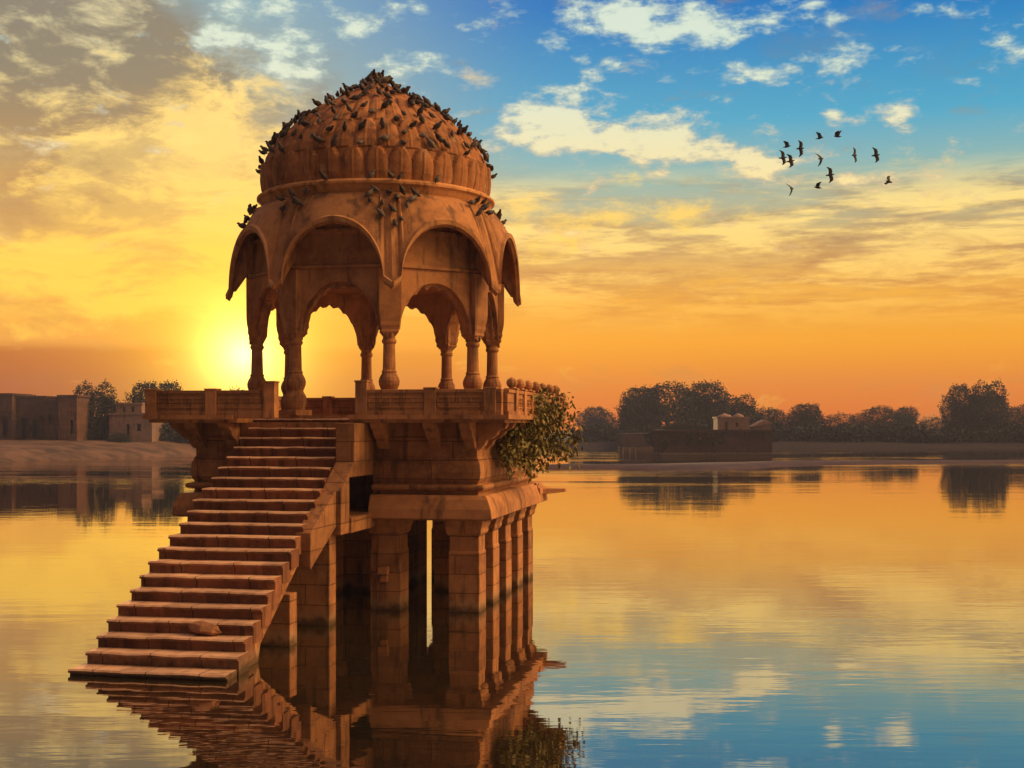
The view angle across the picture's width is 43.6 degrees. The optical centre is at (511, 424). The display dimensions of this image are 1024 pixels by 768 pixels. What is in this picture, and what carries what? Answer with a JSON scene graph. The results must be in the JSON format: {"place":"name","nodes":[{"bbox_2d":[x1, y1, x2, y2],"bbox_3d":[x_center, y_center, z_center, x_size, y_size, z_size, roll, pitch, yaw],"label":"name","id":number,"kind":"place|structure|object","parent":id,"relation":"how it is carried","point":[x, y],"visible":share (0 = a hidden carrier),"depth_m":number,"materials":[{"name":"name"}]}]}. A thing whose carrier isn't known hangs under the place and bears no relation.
{"place":"outdoors","nodes":[
{"label":"outdoors","id":0,"kind":"place"},
{"bbox_2d":[0,440,195,461],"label":"bank","id":1,"kind":"structure","parent":0,"point":[28,450],"depth_m":135.37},
{"bbox_2d":[0,393,94,440],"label":"fort wall","id":2,"kind":"structure","parent":1,"relation":"on","point":[32,417],"depth_m":146.00,"materials":[{"name":"stone"}]},
{"bbox_2d":[73,378,124,439],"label":"dark tree","id":3,"kind":"object","parent":1,"relation":"on","point":[107,405],"visible":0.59,"depth_m":149.38,"materials":[{"name":"green plant"}]},
{"bbox_2d":[107,432,133,442],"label":"bush","id":4,"kind":"object","parent":1,"relation":"on","point":[120,438],"visible":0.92,"depth_m":145.38,"materials":[{"name":"green plant"}]},
{"bbox_2d":[108,403,163,441],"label":"pale house","id":5,"kind":"structure","parent":1,"relation":"on","point":[132,423],"depth_m":148.00,"materials":[{"name":"paint"}]},
{"bbox_2d":[121,381,161,402],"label":"dark tree","id":6,"kind":"object","parent":1,"relation":"on","point":[139,397],"visible":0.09,"depth_m":154.06,"materials":[{"name":"green plant"}]},
{"bbox_2d":[94,423,188,442],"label":"bush","id":7,"kind":"object","parent":1,"relation":"on","point":[166,428],"visible":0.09,"depth_m":151.74,"materials":[{"name":"green plant"}]},
{"bbox_2d":[159,379,183,439],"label":"dark tree","id":8,"kind":"object","parent":1,"relation":"on","point":[166,386],"visible":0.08,"depth_m":157.71,"materials":[{"name":"green plant"}]},
{"bbox_2d":[0,448,1023,767],"bbox_3d":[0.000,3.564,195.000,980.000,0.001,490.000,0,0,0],"label":"lake water","id":9,"kind":"structure","parent":0,"point":[826,616],"depth_m":21.28,"materials":[{"name":"orange liquid"}]},
{"bbox_2d":[68,72,566,680],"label":"domed pavilion","id":10,"kind":"structure","parent":9,"relation":"in","point":[296,506],"depth_m":24.72,"materials":[{"name":"stone"}]},
{"bbox_2d":[188,621,221,635],"bbox_3d":[-4.537,3.016,18.874,0.557,0.217,0.270,9,9,14],"label":"loose stone","id":11,"kind":"object","parent":10,"relation":"on","point":[202,628],"visible":1,"depth_m":18.80,"materials":[{"name":"brown stone"}]},
{"bbox_2d":[237,222,245,228],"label":"pigeon","id":12,"kind":"object","parent":10,"relation":"on","point":[242,225],"visible":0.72,"depth_m":26.95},
{"bbox_2d":[247,204,252,214],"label":"pigeon","id":13,"kind":"object","parent":10,"relation":"on","point":[249,209],"visible":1,"depth_m":26.63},
{"bbox_2d":[259,145,268,151],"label":"pigeon","id":14,"kind":"object","parent":10,"relation":"on","point":[266,149],"visible":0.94,"depth_m":26.83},
{"bbox_2d":[267,143,273,152],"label":"pigeon","id":15,"kind":"object","parent":10,"relation":"on","point":[270,148],"visible":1,"depth_m":26.17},
{"bbox_2d":[271,132,276,143],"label":"pigeon","id":16,"kind":"object","parent":10,"relation":"on","point":[274,138],"visible":1,"depth_m":26.46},
{"bbox_2d":[278,142,284,152],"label":"pigeon","id":17,"kind":"object","parent":10,"relation":"on","point":[281,148],"visible":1,"depth_m":25.75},
{"bbox_2d":[279,127,289,138],"bbox_3d":[-4.652,-5.944,26.155,0.208,0.247,0.131,0,0,-28],"label":"pigeon","id":18,"kind":"object","parent":10,"relation":"on","point":[283,133],"visible":1,"depth_m":26.11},
{"bbox_2d":[282,120,292,129],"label":"pigeon","id":19,"kind":"object","parent":10,"relation":"on","point":[287,124],"visible":0.9,"depth_m":26.53,"materials":[{"name":"grey"}]},
{"bbox_2d":[288,188,294,196],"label":"pigeon","id":20,"kind":"object","parent":10,"relation":"on","point":[291,193],"visible":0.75,"depth_m":25.30,"materials":[{"name":"grey"}]},
{"bbox_2d":[291,196,303,205],"bbox_3d":[-4.205,-4.365,25.112,0.231,0.209,0.128,0,0,-39],"label":"pigeon","id":21,"kind":"object","parent":10,"relation":"on","point":[297,201],"visible":1,"depth_m":25.08,"materials":[{"name":"grey"}]},
{"bbox_2d":[298,114,304,124],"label":"pigeon","id":22,"kind":"object","parent":10,"relation":"on","point":[301,118],"visible":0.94,"depth_m":26.02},
{"bbox_2d":[299,109,310,118],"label":"pigeon","id":23,"kind":"object","parent":10,"relation":"on","point":[306,113],"visible":0.88,"depth_m":26.31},
{"bbox_2d":[300,120,309,127],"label":"pigeon","id":24,"kind":"object","parent":10,"relation":"on","point":[304,123],"visible":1,"depth_m":25.80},
{"bbox_2d":[303,186,308,195],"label":"pigeon","id":25,"kind":"object","parent":10,"relation":"on","point":[305,190],"visible":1,"depth_m":25.15,"materials":[{"name":"grey"}]},
{"bbox_2d":[310,107,319,113],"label":"pigeon","id":26,"kind":"object","parent":10,"relation":"on","point":[314,110],"visible":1,"depth_m":26.14,"materials":[{"name":"grey"}]},
{"bbox_2d":[311,99,321,105],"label":"pigeon","id":27,"kind":"object","parent":10,"relation":"on","point":[317,103],"visible":0.8,"depth_m":26.99,"materials":[{"name":"grey"}]},
{"bbox_2d":[311,134,324,143],"bbox_3d":[-3.834,-5.624,25.292,0.287,0.176,0.129,5,-2,-21],"label":"pigeon","id":28,"kind":"object","parent":10,"relation":"on","point":[319,139],"visible":1,"depth_m":25.25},
{"bbox_2d":[319,170,327,179],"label":"pigeon","id":29,"kind":"object","parent":10,"relation":"on","point":[323,175],"visible":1,"depth_m":25.05,"materials":[{"name":"grey"}]},
{"bbox_2d":[324,95,329,104],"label":"pigeon","id":30,"kind":"object","parent":10,"relation":"on","point":[326,100],"visible":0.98,"depth_m":26.36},
{"bbox_2d":[325,125,333,130],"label":"pigeon","id":31,"kind":"object","parent":10,"relation":"on","point":[329,128],"visible":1,"depth_m":25.31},
{"bbox_2d":[331,134,337,147],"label":"pigeon","id":32,"kind":"object","parent":10,"relation":"on","point":[333,141],"visible":1,"depth_m":25.11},
{"bbox_2d":[342,121,346,131],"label":"pigeon","id":33,"kind":"object","parent":10,"relation":"on","point":[344,127],"visible":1,"depth_m":25.25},
{"bbox_2d":[344,87,349,97],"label":"pigeon","id":34,"kind":"object","parent":10,"relation":"on","point":[347,92],"visible":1,"depth_m":26.42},
{"bbox_2d":[346,103,351,112],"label":"pigeon","id":35,"kind":"object","parent":10,"relation":"on","point":[348,107],"visible":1,"depth_m":25.68,"materials":[{"name":"grey"}]},
{"bbox_2d":[351,111,357,119],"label":"pigeon","id":36,"kind":"object","parent":10,"relation":"on","point":[353,115],"visible":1,"depth_m":25.43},
{"bbox_2d":[349,93,362,100],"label":"pigeon","id":37,"kind":"object","parent":10,"relation":"on","point":[355,97],"visible":1,"depth_m":26.07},
{"bbox_2d":[358,119,366,130],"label":"pigeon","id":38,"kind":"object","parent":10,"relation":"on","point":[361,125],"visible":1,"depth_m":25.21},
{"bbox_2d":[358,83,369,94],"bbox_3d":[-3.064,-6.931,26.490,0.227,0.237,0.133,0,0,-36],"label":"pigeon","id":39,"kind":"object","parent":10,"relation":"on","point":[362,87],"visible":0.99,"depth_m":26.46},
{"bbox_2d":[361,86,369,96],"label":"pigeon","id":40,"kind":"object","parent":10,"relation":"on","point":[365,91],"visible":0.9,"depth_m":26.31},
{"bbox_2d":[364,188,373,197],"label":"pigeon","id":41,"kind":"object","parent":10,"relation":"on","point":[368,193],"visible":1,"depth_m":24.84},
{"bbox_2d":[367,169,375,178],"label":"pigeon","id":42,"kind":"object","parent":10,"relation":"on","point":[370,174],"visible":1,"depth_m":24.96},
{"bbox_2d":[368,108,376,114],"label":"pigeon","id":43,"kind":"object","parent":10,"relation":"on","point":[372,111],"visible":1,"depth_m":25.59,"materials":[{"name":"grey"}]},
{"bbox_2d":[370,185,379,191],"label":"pigeon","id":44,"kind":"object","parent":10,"relation":"on","point":[376,189],"visible":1,"depth_m":24.94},
{"bbox_2d":[374,76,382,83],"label":"pigeon","id":45,"kind":"object","parent":10,"relation":"on","point":[376,80],"visible":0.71,"depth_m":27.08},
{"bbox_2d":[376,86,382,94],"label":"pigeon","id":46,"kind":"object","parent":10,"relation":"on","point":[379,91],"visible":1,"depth_m":26.41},
{"bbox_2d":[376,208,384,216],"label":"pigeon","id":47,"kind":"object","parent":10,"relation":"on","point":[380,212],"visible":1,"depth_m":24.70,"materials":[{"name":"grey"}]},
{"bbox_2d":[380,117,385,127],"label":"pigeon","id":48,"kind":"object","parent":10,"relation":"on","point":[382,123],"visible":1,"depth_m":25.26,"materials":[{"name":"grey"}]},
{"bbox_2d":[378,134,391,142],"bbox_3d":[-2.493,-5.617,25.166,0.295,0.181,0.132,1,0,-22],"label":"pigeon","id":49,"kind":"object","parent":10,"relation":"on","point":[384,137],"visible":1,"depth_m":25.12,"materials":[{"name":"grey"}]},
{"bbox_2d":[380,99,389,109],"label":"pigeon","id":50,"kind":"object","parent":10,"relation":"on","point":[385,104],"visible":1,"depth_m":25.74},
{"bbox_2d":[381,75,391,84],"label":"pigeon","id":51,"kind":"object","parent":10,"relation":"on","point":[385,80],"visible":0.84,"depth_m":27.18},
{"bbox_2d":[382,91,392,97],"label":"pigeon","id":52,"kind":"object","parent":10,"relation":"on","point":[387,95],"visible":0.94,"depth_m":26.24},
{"bbox_2d":[388,171,394,179],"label":"pigeon","id":53,"kind":"object","parent":10,"relation":"on","point":[391,175],"visible":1,"depth_m":24.98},
{"bbox_2d":[388,203,396,211],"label":"pigeon","id":54,"kind":"object","parent":10,"relation":"on","point":[392,208],"visible":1,"depth_m":24.78,"materials":[{"name":"grey"}]},
{"bbox_2d":[392,86,401,93],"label":"pigeon","id":55,"kind":"object","parent":10,"relation":"on","point":[398,90],"visible":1,"depth_m":26.72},
{"bbox_2d":[399,184,405,194],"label":"pigeon","id":56,"kind":"object","parent":10,"relation":"on","point":[402,189],"visible":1,"depth_m":24.98,"materials":[{"name":"grey"}]},
{"bbox_2d":[401,86,410,94],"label":"pigeon","id":57,"kind":"object","parent":10,"relation":"on","point":[404,90],"visible":0.81,"depth_m":26.97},
{"bbox_2d":[407,194,416,201],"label":"pigeon","id":58,"kind":"object","parent":10,"relation":"on","point":[411,198],"visible":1,"depth_m":24.97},
{"bbox_2d":[409,100,414,107],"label":"pigeon","id":59,"kind":"object","parent":10,"relation":"on","point":[411,102],"visible":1,"depth_m":26.19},
{"bbox_2d":[409,120,416,126],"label":"pigeon","id":60,"kind":"object","parent":10,"relation":"on","point":[412,124],"visible":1,"depth_m":25.50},
{"bbox_2d":[410,187,420,196],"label":"pigeon","id":61,"kind":"object","parent":10,"relation":"on","point":[414,191],"visible":1,"depth_m":25.05,"materials":[{"name":"grey"}]},
{"bbox_2d":[411,92,422,100],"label":"pigeon","id":62,"kind":"object","parent":10,"relation":"on","point":[418,97],"visible":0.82,"depth_m":26.88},
{"bbox_2d":[417,104,423,116],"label":"pigeon","id":63,"kind":"object","parent":10,"relation":"on","point":[420,110],"visible":1,"depth_m":25.96,"materials":[{"name":"grey"}]},
{"bbox_2d":[419,113,424,123],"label":"pigeon","id":64,"kind":"object","parent":10,"relation":"on","point":[421,119],"visible":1,"depth_m":25.75,"materials":[{"name":"grey"}]},
{"bbox_2d":[420,101,430,109],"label":"pigeon","id":65,"kind":"object","parent":10,"relation":"on","point":[426,105],"visible":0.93,"depth_m":26.45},
{"bbox_2d":[422,96,431,106],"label":"pigeon","id":66,"kind":"object","parent":10,"relation":"on","point":[426,100],"visible":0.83,"depth_m":27.10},
{"bbox_2d":[425,137,435,149],"bbox_3d":[-1.617,-5.589,25.491,0.129,0.248,0.198,0,0,-63],"label":"pigeon","id":67,"kind":"object","parent":10,"relation":"on","point":[431,143],"visible":1,"depth_m":25.45,"materials":[{"name":"grey"}]},
{"bbox_2d":[432,120,442,130],"bbox_3d":[-1.507,-6.030,25.875,0.226,0.209,0.127,0,0,-12],"label":"pigeon","id":68,"kind":"object","parent":10,"relation":"on","point":[436,126],"visible":1,"depth_m":25.83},
{"bbox_2d":[434,102,440,111],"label":"pigeon","id":69,"kind":"object","parent":10,"relation":"on","point":[437,108],"visible":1,"depth_m":26.77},
{"bbox_2d":[433,131,443,143],"bbox_3d":[-1.464,-5.744,25.648,0.127,0.240,0.202,0,0,42],"label":"pigeon","id":70,"kind":"object","parent":10,"relation":"on","point":[439,138],"visible":1,"depth_m":25.61,"materials":[{"name":"grey"}]},
{"bbox_2d":[440,108,450,113],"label":"pigeon","id":71,"kind":"object","parent":10,"relation":"on","point":[445,111],"visible":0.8,"depth_m":26.99,"materials":[{"name":"grey"}]},
{"bbox_2d":[441,112,451,122],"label":"pigeon","id":72,"kind":"object","parent":10,"relation":"on","point":[446,116],"visible":1,"depth_m":26.54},
{"bbox_2d":[443,139,449,148],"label":"pigeon","id":73,"kind":"object","parent":10,"relation":"on","point":[446,144],"visible":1,"depth_m":25.68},
{"bbox_2d":[461,125,467,134],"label":"pigeon","id":74,"kind":"object","parent":10,"relation":"on","point":[464,129],"visible":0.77,"depth_m":26.59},
{"bbox_2d":[470,140,478,148],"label":"pigeon","id":75,"kind":"object","parent":10,"relation":"on","point":[474,144],"visible":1,"depth_m":26.53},
{"bbox_2d":[475,207,483,216],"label":"pigeon","id":76,"kind":"object","parent":10,"relation":"on","point":[478,212],"visible":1,"depth_m":25.86,"materials":[{"name":"grey"}]},
{"bbox_2d":[480,202,490,210],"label":"pigeon","id":77,"kind":"object","parent":10,"relation":"on","point":[486,206],"visible":0.84,"depth_m":26.14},
{"bbox_2d":[483,151,488,162],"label":"pigeon","id":78,"kind":"object","parent":10,"relation":"on","point":[486,157],"visible":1,"depth_m":26.98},
{"bbox_2d":[484,210,494,215],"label":"pigeon","id":79,"kind":"object","parent":10,"relation":"on","point":[489,212],"visible":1,"depth_m":26.25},
{"bbox_2d":[494,384,587,486],"bbox_3d":[0.434,0.241,26.343,1.655,2.182,3.352,0,0,36],"label":"leafy bush","id":80,"kind":"object","parent":10,"relation":"attached to","point":[515,444],"visible":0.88,"depth_m":26.17,"materials":[{"name":"green plant"}]},
{"bbox_2d":[617,429,774,454],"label":"stone terrace","id":81,"kind":"structure","parent":9,"relation":"in","point":[746,442],"depth_m":148.00,"materials":[{"name":"brown stone"}]},
{"bbox_2d":[662,420,695,429],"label":"terrace shrub","id":82,"kind":"object","parent":81,"relation":"on","point":[685,426],"visible":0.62,"depth_m":150.63,"materials":[{"name":"green plant"}]},
{"bbox_2d":[695,426,711,429],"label":"terrace shrub","id":83,"kind":"object","parent":81,"relation":"on","point":[703,427],"visible":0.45,"depth_m":150.84,"materials":[{"name":"green plant"}]},
{"bbox_2d":[712,413,749,429],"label":"pale shrine","id":84,"kind":"object","parent":81,"relation":"on","point":[725,421],"visible":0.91,"depth_m":150.00,"materials":[{"name":"paint"}]},
{"bbox_2d":[749,420,771,429],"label":"pale hut","id":85,"kind":"object","parent":81,"relation":"on","point":[762,425],"visible":0.86,"depth_m":150.00,"materials":[{"name":"paint"}]},
{"bbox_2d":[0,0,1023,430],"label":"sky","id":86,"kind":"structure","parent":0,"point":[642,191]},
{"bbox_2d":[779,150,786,164],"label":"flying bird","id":87,"kind":"object","parent":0,"point":[782,157],"visible":1,"depth_m":60.97},
{"bbox_2d":[544,431,1023,448],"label":"bank","id":88,"kind":"structure","parent":0,"point":[804,444],"depth_m":190.48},
{"bbox_2d":[574,406,617,431],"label":"round tree","id":89,"kind":"object","parent":88,"relation":"on","point":[589,417],"visible":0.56,"depth_m":259.00,"materials":[{"name":"green plant"}]},
{"bbox_2d":[604,419,619,428],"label":"round tree","id":90,"kind":"object","parent":88,"relation":"on","point":[610,424],"visible":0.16,"depth_m":214.10,"materials":[{"name":"green plant"}]},
{"bbox_2d":[614,384,662,426],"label":"broad tree","id":91,"kind":"object","parent":88,"relation":"on","point":[634,390],"visible":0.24,"depth_m":201.20,"materials":[{"name":"green plant"}]},
{"bbox_2d":[614,380,719,432],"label":"broad tree","id":92,"kind":"object","parent":88,"relation":"on","point":[666,414],"visible":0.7,"depth_m":198.00,"materials":[{"name":"green plant"}]},
{"bbox_2d":[680,379,733,424],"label":"broad tree","id":93,"kind":"object","parent":88,"relation":"on","point":[718,396],"visible":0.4,"depth_m":201.70,"materials":[{"name":"green plant"}]},
{"bbox_2d":[718,392,761,425],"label":"round tree","id":94,"kind":"object","parent":88,"relation":"on","point":[747,410],"visible":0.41,"depth_m":205.38,"materials":[{"name":"green plant"}]},
{"bbox_2d":[756,406,790,428],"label":"tree","id":95,"kind":"object","parent":88,"relation":"on","point":[772,415],"visible":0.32,"depth_m":220.61,"materials":[{"name":"green plant"}]},
{"bbox_2d":[568,420,1023,442],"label":"shore undergrowth","id":96,"kind":"object","parent":88,"relation":"on","point":[907,433],"visible":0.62,"depth_m":193.96,"materials":[{"name":"green plant"}]},
{"bbox_2d":[785,402,825,428],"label":"round tree","id":97,"kind":"object","parent":88,"relation":"on","point":[802,413],"visible":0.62,"depth_m":213.85,"materials":[{"name":"green plant"}]},
{"bbox_2d":[820,411,868,430],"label":"tree","id":98,"kind":"object","parent":88,"relation":"on","point":[835,420],"visible":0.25,"depth_m":216.72,"materials":[{"name":"green plant"}]},
{"bbox_2d":[852,405,910,434],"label":"tree","id":99,"kind":"object","parent":88,"relation":"on","point":[883,420],"visible":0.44,"depth_m":219.12,"materials":[{"name":"green plant"}]},
{"bbox_2d":[889,406,919,424],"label":"tree","id":100,"kind":"object","parent":88,"relation":"on","point":[911,416],"visible":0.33,"depth_m":224.74,"materials":[{"name":"green plant"}]},
{"bbox_2d":[914,414,947,432],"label":"tree","id":101,"kind":"object","parent":88,"relation":"on","point":[937,422],"visible":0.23,"depth_m":222.68,"materials":[{"name":"green plant"}]},
{"bbox_2d":[937,382,981,439],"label":"twin tree","id":102,"kind":"object","parent":88,"relation":"on","point":[956,416],"visible":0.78,"depth_m":197.31,"materials":[{"name":"green plant"}]},
{"bbox_2d":[965,378,1012,437],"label":"twin tree","id":103,"kind":"object","parent":88,"relation":"on","point":[989,415],"visible":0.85,"depth_m":196.73,"materials":[{"name":"green plant"}]},
{"bbox_2d":[1008,403,1023,439],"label":"tree","id":104,"kind":"object","parent":88,"relation":"on","point":[1017,413],"visible":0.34,"depth_m":200.88,"materials":[{"name":"green plant"}]},
{"bbox_2d":[547,460,1023,469],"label":"mud spit terrain","id":105,"kind":"structure","parent":0,"point":[708,466],"depth_m":109.47,"materials":[{"name":"brown soil"}]},
{"bbox_2d":[782,141,789,147],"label":"flying bird","id":106,"kind":"object","parent":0,"point":[787,145],"visible":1,"depth_m":59.91},
{"bbox_2d":[786,154,794,167],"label":"flying bird","id":107,"kind":"object","parent":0,"point":[790,161],"visible":1,"depth_m":58.96},
{"bbox_2d":[796,140,803,156],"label":"flying bird","id":108,"kind":"object","parent":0,"point":[800,148],"visible":1,"depth_m":57.98},
{"bbox_2d":[826,167,833,182],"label":"flying bird","id":109,"kind":"object","parent":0,"point":[830,174],"visible":1,"depth_m":57.96},
{"bbox_2d":[834,131,841,137],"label":"flying bird","id":110,"kind":"object","parent":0,"point":[837,133],"visible":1,"depth_m":59.93},
{"bbox_2d":[852,147,856,162],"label":"flying bird","id":111,"kind":"object","parent":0,"point":[854,155],"visible":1,"depth_m":60.98},
{"bbox_2d":[872,147,879,162],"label":"flying bird","id":112,"kind":"object","parent":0,"point":[876,155],"visible":1,"depth_m":57.97},
{"bbox_2d":[884,176,891,184],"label":"flying bird","id":113,"kind":"object","parent":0,"point":[887,181],"visible":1,"depth_m":62.02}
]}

